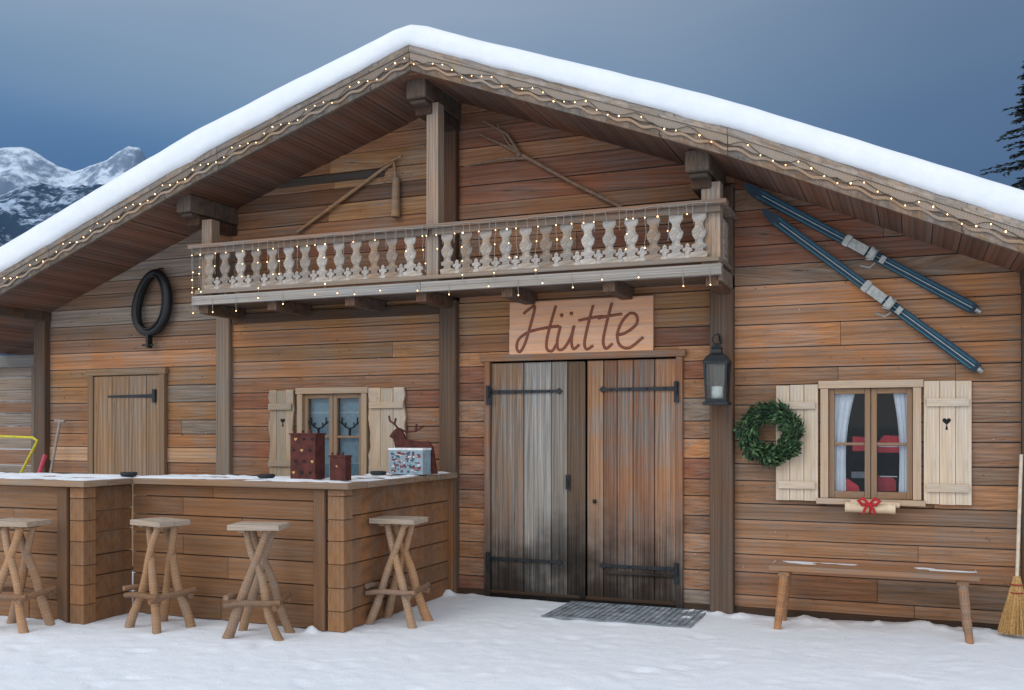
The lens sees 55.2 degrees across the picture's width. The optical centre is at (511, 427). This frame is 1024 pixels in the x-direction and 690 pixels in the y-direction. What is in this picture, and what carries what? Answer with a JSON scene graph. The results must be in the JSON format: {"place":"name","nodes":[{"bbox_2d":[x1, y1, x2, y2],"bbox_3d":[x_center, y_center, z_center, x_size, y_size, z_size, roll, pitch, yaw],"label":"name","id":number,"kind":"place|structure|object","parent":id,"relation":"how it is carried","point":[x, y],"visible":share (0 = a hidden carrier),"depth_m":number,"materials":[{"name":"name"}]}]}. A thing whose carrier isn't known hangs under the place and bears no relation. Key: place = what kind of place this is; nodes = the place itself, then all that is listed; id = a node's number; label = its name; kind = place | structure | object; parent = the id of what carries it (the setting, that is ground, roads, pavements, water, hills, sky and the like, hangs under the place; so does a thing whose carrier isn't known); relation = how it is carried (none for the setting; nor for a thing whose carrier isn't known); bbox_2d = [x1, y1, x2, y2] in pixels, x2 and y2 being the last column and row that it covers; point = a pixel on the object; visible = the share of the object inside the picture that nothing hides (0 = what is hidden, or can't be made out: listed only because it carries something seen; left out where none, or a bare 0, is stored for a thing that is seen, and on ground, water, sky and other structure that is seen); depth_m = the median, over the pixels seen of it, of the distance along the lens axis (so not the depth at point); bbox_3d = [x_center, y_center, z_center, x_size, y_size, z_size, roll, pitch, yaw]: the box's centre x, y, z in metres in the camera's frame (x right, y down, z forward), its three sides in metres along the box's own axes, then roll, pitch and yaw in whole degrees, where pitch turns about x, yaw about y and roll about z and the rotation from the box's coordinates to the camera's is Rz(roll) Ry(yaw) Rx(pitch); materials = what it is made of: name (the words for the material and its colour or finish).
{"place":"outdoors","nodes":[
{"label":"outdoors","id":0,"kind":"place"},
{"bbox_2d":[0,183,104,413],"bbox_3d":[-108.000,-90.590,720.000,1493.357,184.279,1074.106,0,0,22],"label":"forested hill range","id":1,"kind":"structure","parent":0,"point":[25,208],"depth_m":683.87,"materials":[{"name":"white snow"}]},
{"bbox_2d":[0,146,145,194],"bbox_3d":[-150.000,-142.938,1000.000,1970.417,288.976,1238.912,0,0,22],"label":"snowy mountain range","id":2,"kind":"structure","parent":0,"point":[21,166],"depth_m":981.37,"materials":[{"name":"white snow"}]},
{"bbox_2d":[0,449,1023,689],"bbox_3d":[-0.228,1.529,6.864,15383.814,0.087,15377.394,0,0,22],"label":"snow ground","id":3,"kind":"structure","parent":0,"point":[471,641],"depth_m":6.69,"materials":[{"name":"white snow"}]},
{"bbox_2d":[0,435,38,472],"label":"yellow tube barrier","id":4,"kind":"object","parent":3,"relation":"on","point":[31,451],"visible":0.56,"depth_m":9.88,"materials":[{"name":"yellow metal"}]},
{"bbox_2d":[0,518,55,633],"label":"bar stool","id":5,"kind":"object","parent":3,"relation":"on","point":[38,592],"visible":0.98,"depth_m":7.54,"materials":[{"name":"brown wood"}]},
{"bbox_2d":[37,419,65,472],"bbox_3d":[-5.180,0.727,10.866,0.411,1.647,0.197,0,0,22],"label":"snow shovel","id":6,"kind":"object","parent":3,"relation":"on","point":[44,458],"visible":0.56,"depth_m":10.86,"materials":[{"name":"grey metal"}]},
{"bbox_2d":[122,517,195,634],"bbox_3d":[-2.740,1.148,7.607,0.469,0.865,0.416,0,0,38],"label":"bar stool","id":7,"kind":"object","parent":3,"relation":"on","point":[148,581],"visible":0.97,"depth_m":7.58,"materials":[{"name":"brown wood"}]},
{"bbox_2d":[0,471,456,632],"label":"outdoor bar","id":8,"kind":"object","parent":3,"relation":"on","point":[329,554],"visible":0.81,"depth_m":7.85,"materials":[{"name":"brown wood"}]},
{"bbox_2d":[120,472,137,475],"bbox_3d":[-3.193,0.387,8.161,0.140,0.032,0.137,0,0,22],"label":"ashtray","id":9,"kind":"object","parent":8,"relation":"on","point":[128,473],"visible":1,"depth_m":8.11,"materials":[{"name":"black metal"}]},
{"bbox_2d":[257,474,274,477],"bbox_3d":[-1.961,0.387,7.818,0.140,0.032,0.137,0,0,22],"label":"ashtray","id":10,"kind":"object","parent":8,"relation":"on","point":[265,475],"visible":1,"depth_m":7.76,"materials":[{"name":"black metal"}]},
{"bbox_2d":[289,430,325,479],"bbox_3d":[-1.614,0.212,7.741,0.246,0.385,0.155,0,0,22],"label":"metal candle lantern","id":11,"kind":"object","parent":8,"relation":"on","point":[307,455],"visible":1,"depth_m":7.68,"materials":[{"name":"metal"}]},
{"bbox_2d":[328,452,352,480],"bbox_3d":[-1.322,0.297,7.556,0.156,0.215,0.101,0,0,22],"label":"metal candle lantern","id":12,"kind":"object","parent":8,"relation":"on","point":[340,467],"visible":1,"depth_m":7.52,"materials":[{"name":"metal"}]},
{"bbox_2d":[370,471,386,474],"bbox_3d":[-1.139,0.387,8.346,0.140,0.032,0.137,0,0,22],"label":"ashtray","id":13,"kind":"object","parent":8,"relation":"on","point":[377,472],"visible":1,"depth_m":8.29,"materials":[{"name":"black metal"}]},
{"bbox_2d":[388,415,437,474],"bbox_3d":[-0.912,0.148,8.591,0.490,0.514,0.195,0,0,22],"label":"reindeer planter","id":14,"kind":"object","parent":8,"relation":"on","point":[408,456],"visible":1,"depth_m":8.53,"materials":[{"name":"metal"}]},
{"bbox_2d":[222,521,294,640],"bbox_3d":[-1.880,1.149,7.305,0.479,0.867,0.416,0,0,8],"label":"bar stool","id":15,"kind":"object","parent":3,"relation":"on","point":[260,565],"visible":0.97,"depth_m":7.21,"materials":[{"name":"brown wood"}]},
{"bbox_2d":[364,515,433,628],"bbox_3d":[-0.898,1.148,7.786,0.471,0.866,0.416,0,0,22],"label":"bar stool","id":16,"kind":"object","parent":3,"relation":"on","point":[395,559],"visible":0.99,"depth_m":7.71,"materials":[{"name":"brown wood"}]},
{"bbox_2d":[0,25,1023,629],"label":"wooden chalet","id":17,"kind":"object","parent":3,"relation":"on","point":[624,477],"visible":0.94,"depth_m":8.59,"materials":[{"name":"brown wood"}]},
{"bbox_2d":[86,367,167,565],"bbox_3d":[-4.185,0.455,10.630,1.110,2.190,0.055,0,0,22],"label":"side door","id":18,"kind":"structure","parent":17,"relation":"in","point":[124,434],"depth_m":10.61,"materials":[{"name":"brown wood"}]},
{"bbox_2d":[131,268,172,347],"bbox_3d":[-3.832,-1.280,10.442,0.526,0.860,0.129,0,0,22],"label":"horse collar","id":19,"kind":"object","parent":17,"relation":"attached to","point":[158,326],"visible":1,"depth_m":10.39,"materials":[{"name":"leather"}]},
{"bbox_2d":[295,387,369,477],"bbox_3d":[-1.766,0.100,9.665,0.860,0.990,0.135,0,0,22],"label":"bar window frame","id":20,"kind":"structure","parent":17,"relation":"in","point":[304,395],"depth_m":9.65,"materials":[{"name":"brown wood"}]},
{"bbox_2d":[309,417,358,435],"bbox_3d":[-1.759,-0.010,9.681,0.597,0.181,0.023,0,0,22],"label":"antler window ornament","id":21,"kind":"object","parent":17,"relation":"attached to","point":[326,422],"visible":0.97,"depth_m":9.65,"materials":[{"name":"black"}]},
{"bbox_2d":[296,155,401,233],"bbox_3d":[-1.599,-2.263,9.550,1.212,0.656,0.086,0,0,22],"label":"wooden flail","id":22,"kind":"object","parent":17,"relation":"attached to","point":[395,206],"visible":1,"depth_m":9.37,"materials":[{"name":"brown wood"}]},
{"bbox_2d":[191,202,712,313],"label":"icicle lights","id":23,"kind":"object","parent":17,"relation":"attached to","point":[454,236],"visible":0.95,"depth_m":8.40,"materials":[{"name":"white"}]},
{"bbox_2d":[1,57,1023,280],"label":"string lights","id":24,"kind":"object","parent":17,"relation":"attached to","point":[933,206],"visible":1,"depth_m":7.83,"materials":[{"name":"white"}]},
{"bbox_2d":[464,120,622,206],"bbox_3d":[0.255,-2.362,8.780,1.518,0.929,0.070,0,0,22],"label":"wooden hay fork","id":25,"kind":"object","parent":17,"relation":"attached to","point":[516,150],"visible":0.98,"depth_m":8.84,"materials":[{"name":"brown wood"}]},
{"bbox_2d":[509,295,653,354],"bbox_3d":[0.597,-0.890,8.671,1.335,0.490,0.053,0,0,22],"label":"hut sign","id":26,"kind":"object","parent":17,"relation":"attached to","point":[586,325],"visible":1,"depth_m":8.65,"materials":[{"name":"brown wood"}]},
{"bbox_2d":[480,349,685,608],"bbox_3d":[0.603,0.453,8.707,1.910,2.235,0.110,0,0,22],"label":"double door","id":27,"kind":"structure","parent":17,"relation":"in","point":[623,451],"depth_m":8.66,"materials":[{"name":"brown wood"}]},
{"bbox_2d":[310,398,898,490],"bbox_3d":[0.552,0.105,8.871,5.610,0.930,0.145,0,0,22],"label":"window interior","id":28,"kind":"structure","parent":17,"relation":"in","point":[348,407],"depth_m":9.67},
{"bbox_2d":[703,333,731,404],"bbox_3d":[1.686,-0.481,8.021,0.205,0.592,0.268,0,0,22],"label":"lantern","id":29,"kind":"object","parent":17,"relation":"attached to","point":[716,356],"visible":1,"depth_m":7.95,"materials":[{"name":"black metal"}]},
{"bbox_2d":[733,397,805,469],"bbox_3d":[2.085,0.049,7.953,0.595,0.593,0.176,0,0,22],"label":"christmas wreath","id":30,"kind":"object","parent":17,"relation":"attached to","point":[786,447],"visible":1,"depth_m":7.94,"materials":[{"name":"green plant"}]},
{"bbox_2d":[743,183,982,313],"bbox_3d":[2.737,-1.426,7.746,1.775,1.140,0.151,0,0,21],"label":"ski","id":31,"kind":"object","parent":17,"relation":"attached to","point":[876,256],"visible":1,"depth_m":7.72,"materials":[{"name":"metal"}]},
{"bbox_2d":[816,379,925,506],"bbox_3d":[2.842,0.118,7.776,0.810,0.985,0.135,0,0,22],"label":"right window frame","id":32,"kind":"structure","parent":17,"relation":"in","point":[828,389],"depth_m":7.77,"materials":[{"name":"brown wood"}]},
{"bbox_2d":[845,497,899,514],"bbox_3d":[2.809,0.610,7.643,0.402,0.144,0.134,0,0,22],"label":"gift roll","id":33,"kind":"object","parent":17,"relation":"attached to","point":[863,505],"visible":1,"depth_m":7.61,"materials":[{"name":"beige paper"}]},
{"bbox_2d":[762,209,984,373],"bbox_3d":[2.815,-1.090,7.713,1.636,1.369,0.151,0,0,21],"label":"ski","id":34,"kind":"object","parent":17,"relation":"attached to","point":[892,305],"visible":1,"depth_m":7.68,"materials":[{"name":"metal"}]},
{"bbox_2d":[541,601,708,628],"bbox_3d":[0.945,1.539,8.104,1.220,0.022,0.753,0,0,22],"label":"floor grate","id":35,"kind":"object","parent":3,"relation":"on","point":[623,613],"depth_m":8.06,"materials":[{"name":"metal"}]},
{"bbox_2d":[768,560,979,643],"bbox_3d":[2.733,1.317,7.456,1.480,0.513,0.384,0,0,22],"label":"wooden bench","id":36,"kind":"object","parent":3,"relation":"on","point":[962,578],"visible":0.99,"depth_m":7.36,"materials":[{"name":"brown wood"}]},
{"bbox_2d":[978,61,1023,189],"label":"conifer tree","id":37,"kind":"object","parent":3,"relation":"on","point":[1020,164],"visible":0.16,"depth_m":25.05,"materials":[{"name":"green plant"}]},
{"bbox_2d":[998,454,1023,635],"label":"straw broom","id":38,"kind":"object","parent":3,"relation":"on","point":[1011,620],"visible":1,"depth_m":7.18,"materials":[{"name":"beige wicker"}]},
{"bbox_2d":[0,0,1023,189],"label":"sky","id":39,"kind":"structure","parent":0,"point":[83,82],"materials":[{"name":"blue"}]}
]}

